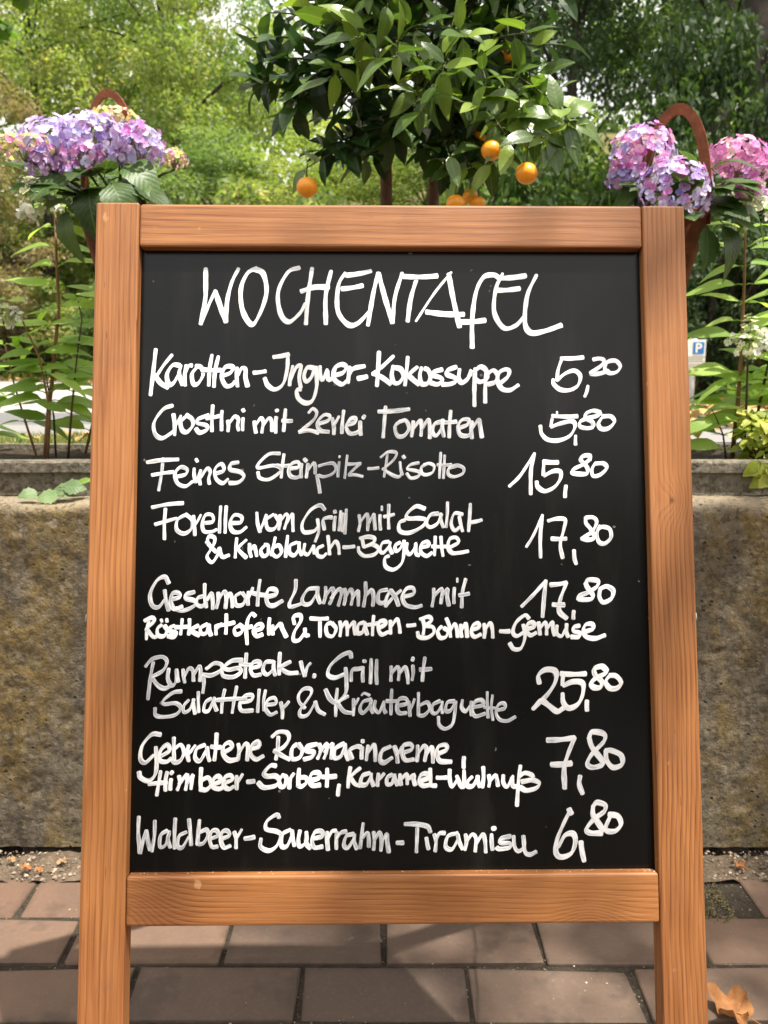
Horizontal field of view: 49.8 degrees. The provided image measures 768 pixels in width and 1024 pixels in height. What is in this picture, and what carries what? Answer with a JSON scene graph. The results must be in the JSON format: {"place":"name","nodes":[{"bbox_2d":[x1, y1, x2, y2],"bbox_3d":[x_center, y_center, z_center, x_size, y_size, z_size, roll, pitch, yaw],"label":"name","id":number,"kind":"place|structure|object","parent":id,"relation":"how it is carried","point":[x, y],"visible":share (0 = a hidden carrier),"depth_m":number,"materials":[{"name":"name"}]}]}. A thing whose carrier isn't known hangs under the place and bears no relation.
{"place":"outdoors","nodes":[
{"label":"outdoors","id":0,"kind":"place"},
{"bbox_2d":[0,0,737,197],"label":"sky","id":1,"kind":"structure","parent":0,"point":[225,13],"materials":[{"name":"white"}]},
{"bbox_2d":[0,381,761,441],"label":"road","id":2,"kind":"structure","parent":0,"point":[17,426],"depth_m":5.52,"materials":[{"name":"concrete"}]},
{"bbox_2d":[0,376,767,408],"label":"roadside leaf litter","id":3,"kind":"object","parent":2,"relation":"on","point":[91,380],"visible":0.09,"depth_m":17.95,"materials":[{"name":"beige plant"}]},
{"bbox_2d":[688,339,705,404],"bbox_3d":[2.412,-1.022,6.492,0.170,0.659,0.065,0,10,0],"label":"parking sign","id":4,"kind":"object","parent":2,"relation":"on","point":[696,351],"visible":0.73,"depth_m":6.43,"materials":[{"name":"metal"}]},
{"bbox_2d":[690,404,767,438],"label":"road leaf litter","id":5,"kind":"object","parent":2,"relation":"on","point":[695,413],"visible":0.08,"depth_m":5.05,"materials":[{"name":"beige plant"}]},
{"bbox_2d":[0,846,763,857],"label":"ground","id":6,"kind":"structure","parent":0,"point":[20,850],"depth_m":1.66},
{"bbox_2d":[0,495,767,847],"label":"concrete wall","id":7,"kind":"structure","parent":6,"relation":"on","point":[42,613],"depth_m":1.58,"materials":[{"name":"grey concrete"}]},
{"bbox_2d":[0,443,90,494],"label":"concrete trough","id":8,"kind":"object","parent":7,"relation":"on","point":[22,466],"visible":0.3,"depth_m":1.61,"materials":[{"name":"concrete"}]},
{"bbox_2d":[0,175,94,458],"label":"panicle hydrangea","id":9,"kind":"object","parent":8,"relation":"in","point":[75,378],"visible":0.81,"depth_m":1.70,"materials":[{"name":"green plant"}]},
{"bbox_2d":[81,89,145,266],"bbox_3d":[-0.517,-0.436,1.609,0.136,0.719,0.136,0,10,0],"label":"cone planter","id":10,"kind":"object","parent":8,"relation":"in","point":[101,96],"visible":0.11,"depth_m":1.55,"materials":[{"name":"metal"}]},
{"bbox_2d":[0,105,188,263],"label":"hydrangea","id":11,"kind":"object","parent":10,"relation":"in","point":[140,180],"visible":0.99,"depth_m":1.50,"materials":[{"name":"purple plant"}]},
{"bbox_2d":[17,478,89,503],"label":"leaves","id":12,"kind":"object","parent":7,"relation":"on","point":[72,486],"depth_m":1.55,"materials":[{"name":"green plant"}]},
{"bbox_2d":[228,0,602,205],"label":"orange tree","id":13,"kind":"object","parent":7,"relation":"on","point":[477,104],"visible":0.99,"depth_m":1.52,"materials":[{"name":"green plant"}]},
{"bbox_2d":[691,443,767,494],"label":"concrete trough","id":14,"kind":"object","parent":7,"relation":"on","point":[715,472],"visible":0.3,"depth_m":1.61,"materials":[{"name":"concrete"}]},
{"bbox_2d":[643,103,711,286],"bbox_3d":[0.551,-0.423,1.611,0.140,0.694,0.140,0,10,0],"label":"cone planter","id":15,"kind":"object","parent":14,"relation":"in","point":[693,230],"visible":0.28,"depth_m":1.54,"materials":[{"name":"metal"}]},
{"bbox_2d":[604,120,767,282],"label":"hydrangea","id":16,"kind":"object","parent":15,"relation":"in","point":[634,184],"visible":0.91,"depth_m":1.53,"materials":[{"name":"pink plant"}]},
{"bbox_2d":[686,182,767,458],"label":"panicle hydrangea","id":17,"kind":"object","parent":14,"relation":"on","point":[757,329],"visible":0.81,"depth_m":1.70,"materials":[{"name":"green plant"}]},
{"bbox_2d":[729,409,767,488],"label":"lime shrub","id":18,"kind":"object","parent":14,"relation":"in","point":[758,469],"visible":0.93,"depth_m":1.64,"materials":[{"name":"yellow plant"}]},
{"bbox_2d":[0,846,767,882],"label":"gravel strip","id":19,"kind":"object","parent":6,"relation":"on","point":[68,852],"visible":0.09,"depth_m":1.60,"materials":[{"name":"gravel"}]},
{"bbox_2d":[7,855,16,861],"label":"dry leaf","id":20,"kind":"object","parent":19,"relation":"on","point":[12,858],"visible":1,"depth_m":1.60,"materials":[{"name":"plant"}]},
{"bbox_2d":[20,861,31,869],"bbox_3d":[-0.681,0.674,1.577,0.021,0.010,0.020,-5,11,-28],"label":"dry leaf","id":21,"kind":"object","parent":19,"relation":"on","point":[28,866],"visible":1,"depth_m":1.58,"materials":[{"name":"orange plant"}]},
{"bbox_2d":[35,866,43,871],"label":"dry leaf","id":22,"kind":"object","parent":19,"relation":"on","point":[40,868],"visible":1,"depth_m":1.57,"materials":[{"name":"orange plant"}]},
{"bbox_2d":[57,856,68,863],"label":"dry leaf","id":23,"kind":"object","parent":19,"relation":"on","point":[60,860],"visible":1,"depth_m":1.60,"materials":[{"name":"plant"}]},
{"bbox_2d":[734,860,747,870],"bbox_3d":[0.681,0.675,1.583,0.022,0.012,0.021,-1,10,-7],"label":"dry leaf","id":24,"kind":"object","parent":19,"relation":"on","point":[741,864],"visible":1,"depth_m":1.59,"materials":[{"name":"orange plant"}]},
{"bbox_2d":[0,131,766,442],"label":"hillside","id":25,"kind":"structure","parent":0,"point":[611,135],"depth_m":28.91,"materials":[{"name":"green plant"}]},
{"bbox_2d":[0,192,44,334],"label":"bush","id":26,"kind":"object","parent":25,"relation":"on","point":[5,259],"visible":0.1,"depth_m":21.72,"materials":[{"name":"green plant"}]},
{"bbox_2d":[0,0,44,46],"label":"maple tree","id":27,"kind":"object","parent":25,"relation":"on","point":[7,31],"visible":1,"depth_m":4.22,"materials":[{"name":"green plant"}]},
{"bbox_2d":[0,68,72,319],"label":"broadleaf tree","id":28,"kind":"object","parent":25,"relation":"on","point":[7,286],"visible":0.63,"depth_m":18.09,"materials":[{"name":"green plant"}]},
{"bbox_2d":[0,268,73,372],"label":"bush","id":29,"kind":"object","parent":25,"relation":"on","point":[16,331],"visible":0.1,"depth_m":20.07,"materials":[{"name":"green plant"}]},
{"bbox_2d":[0,429,90,442],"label":"verge grass","id":30,"kind":"structure","parent":25,"relation":"on","point":[4,439],"depth_m":2.97,"materials":[{"name":"green plant"}]},
{"bbox_2d":[5,428,88,442],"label":"verge leaves","id":31,"kind":"object","parent":25,"relation":"on","point":[82,436],"visible":0.02,"depth_m":3.02,"materials":[{"name":"green plant"}]},
{"bbox_2d":[0,0,111,295],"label":"broadleaf tree","id":32,"kind":"object","parent":25,"relation":"on","point":[12,60],"visible":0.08,"depth_m":25.67,"materials":[{"name":"green plant"}]},
{"bbox_2d":[22,275,94,367],"bbox_3d":[-7.167,-4.479,20.217,3.315,2.407,2.504,-3,10,-17],"label":"bush","id":33,"kind":"object","parent":25,"relation":"on","point":[45,298],"visible":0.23,"depth_m":19.36,"materials":[{"name":"green plant"}]},
{"bbox_2d":[3,202,155,296],"bbox_3d":[-8.104,-6.980,23.044,4.822,4.078,3.635,0,10,0],"label":"bush","id":34,"kind":"object","parent":25,"relation":"on","point":[78,273],"visible":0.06,"depth_m":22.00,"materials":[{"name":"green plant"}]},
{"bbox_2d":[70,284,94,337],"bbox_3d":[-5.834,-4.382,18.786,2.520,2.342,2.968,0,10,0],"label":"bush","id":35,"kind":"object","parent":25,"relation":"on","point":[86,312],"visible":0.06,"depth_m":18.21,"materials":[{"name":"green plant"}]},
{"bbox_2d":[0,0,189,281],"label":"broadleaf tree","id":36,"kind":"object","parent":25,"relation":"on","point":[73,94],"visible":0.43,"depth_m":19.95,"materials":[{"name":"green plant"}]},
{"bbox_2d":[50,122,271,283],"bbox_3d":[-3.941,-5.503,16.797,4.398,4.499,4.911,6,12,30],"label":"broadleaf tree","id":37,"kind":"object","parent":25,"relation":"on","point":[173,181],"visible":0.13,"depth_m":15.65,"materials":[{"name":"green plant"}]},
{"bbox_2d":[23,0,309,204],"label":"broadleaf tree","id":38,"kind":"object","parent":25,"relation":"on","point":[173,72],"visible":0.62,"depth_m":19.21,"materials":[{"name":"green plant"}]},
{"bbox_2d":[80,0,272,195],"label":"broadleaf tree","id":39,"kind":"object","parent":25,"relation":"on","point":[243,5],"visible":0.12,"depth_m":26.48,"materials":[{"name":"green plant"}]},
{"bbox_2d":[212,172,346,204],"bbox_3d":[-1.319,-3.890,13.578,3.315,3.162,2.504,4,11,21],"label":"bush","id":40,"kind":"object","parent":25,"relation":"on","point":[241,195],"visible":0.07,"depth_m":13.22,"materials":[{"name":"green plant"}]},
{"bbox_2d":[216,112,445,205],"bbox_3d":[-1.164,-5.914,16.049,4.521,3.244,5.304,4,11,24],"label":"broadleaf tree","id":41,"kind":"object","parent":25,"relation":"on","point":[262,179],"visible":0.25,"depth_m":15.27,"materials":[{"name":"green plant"}]},
{"bbox_2d":[0,0,743,239],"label":"distant wood","id":42,"kind":"object","parent":25,"relation":"on","point":[614,127],"visible":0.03,"depth_m":35.58,"materials":[{"name":"green plant"}]},
{"bbox_2d":[0,184,767,399],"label":"bank undergrowth","id":43,"kind":"object","parent":25,"relation":"on","point":[751,392],"depth_m":7.56,"materials":[{"name":"green plant"}]},
{"bbox_2d":[0,192,767,395],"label":"flowers","id":44,"kind":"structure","parent":25,"relation":"on","point":[759,363],"depth_m":7.70,"materials":[{"name":"white plant"}]},
{"bbox_2d":[304,90,541,205],"bbox_3d":[0.975,-6.930,16.831,5.216,3.006,4.963,0,10,0],"label":"broadleaf tree","id":45,"kind":"object","parent":25,"relation":"on","point":[424,201],"visible":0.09,"depth_m":16.26,"materials":[{"name":"green plant"}]},
{"bbox_2d":[388,0,656,205],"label":"dark tree","id":46,"kind":"object","parent":25,"relation":"on","point":[607,10],"visible":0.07,"depth_m":12.72,"materials":[{"name":"green plant"}]},
{"bbox_2d":[439,70,620,205],"bbox_3d":[1.729,-3.009,9.144,2.867,3.360,2.180,-8,13,-38],"label":"bush","id":47,"kind":"object","parent":25,"relation":"on","point":[567,181],"visible":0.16,"depth_m":8.60,"materials":[{"name":"green plant"}]},
{"bbox_2d":[431,0,714,205],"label":"dark tree","id":48,"kind":"object","parent":25,"relation":"on","point":[573,72],"visible":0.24,"depth_m":11.15,"materials":[{"name":"green plant"}]},
{"bbox_2d":[560,0,743,147],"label":"dark tree","id":49,"kind":"object","parent":25,"relation":"on","point":[653,16],"visible":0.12,"depth_m":13.47,"materials":[{"name":"green plant"}]},
{"bbox_2d":[631,0,767,315],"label":"tree","id":50,"kind":"object","parent":25,"relation":"on","point":[722,55],"visible":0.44,"depth_m":7.61,"materials":[{"name":"green plant"}]},
{"bbox_2d":[707,0,736,144],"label":"pine tree","id":51,"kind":"object","parent":25,"relation":"on","point":[732,3],"visible":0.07,"depth_m":10.68,"materials":[{"name":"green plant"}]},
{"bbox_2d":[686,173,767,389],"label":"bush","id":52,"kind":"object","parent":25,"relation":"on","point":[702,312],"visible":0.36,"depth_m":6.84,"materials":[{"name":"green plant"}]},
{"bbox_2d":[692,177,767,341],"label":"bush","id":53,"kind":"object","parent":25,"relation":"on","point":[739,297],"visible":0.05,"depth_m":7.35,"materials":[{"name":"green plant"}]},
{"bbox_2d":[735,0,767,314],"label":"pine tree","id":54,"kind":"object","parent":25,"relation":"on","point":[756,7],"visible":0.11,"depth_m":8.49,"materials":[{"name":"green plant"}]},
{"bbox_2d":[0,877,767,1023],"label":"pavement","id":55,"kind":"structure","parent":0,"point":[180,974],"depth_m":1.33,"materials":[{"name":"brick"}]},
{"bbox_2d":[6,883,761,1023],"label":"joint grit","id":56,"kind":"object","parent":55,"relation":"in","point":[294,1022],"visible":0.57,"depth_m":1.30,"materials":[{"name":"grey gravel"}]},
{"bbox_2d":[77,203,707,1023],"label":"sandwich board","id":57,"kind":"object","parent":55,"relation":"on","point":[391,613],"visible":1,"depth_m":0.90,"materials":[{"name":"brown wood"}]},
{"bbox_2d":[704,882,736,923],"bbox_3d":[0.516,0.702,1.514,0.216,0.013,0.166,0,10,0],"label":"moss","id":58,"kind":"object","parent":55,"relation":"on","point":[708,892],"visible":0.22,"depth_m":1.49,"materials":[{"name":"green plant"}]},
{"bbox_2d":[707,981,759,1023],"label":"dry leaf","id":59,"kind":"object","parent":55,"relation":"on","point":[736,1003],"visible":1,"depth_m":1.24,"materials":[{"name":"orange plant"}]}
]}

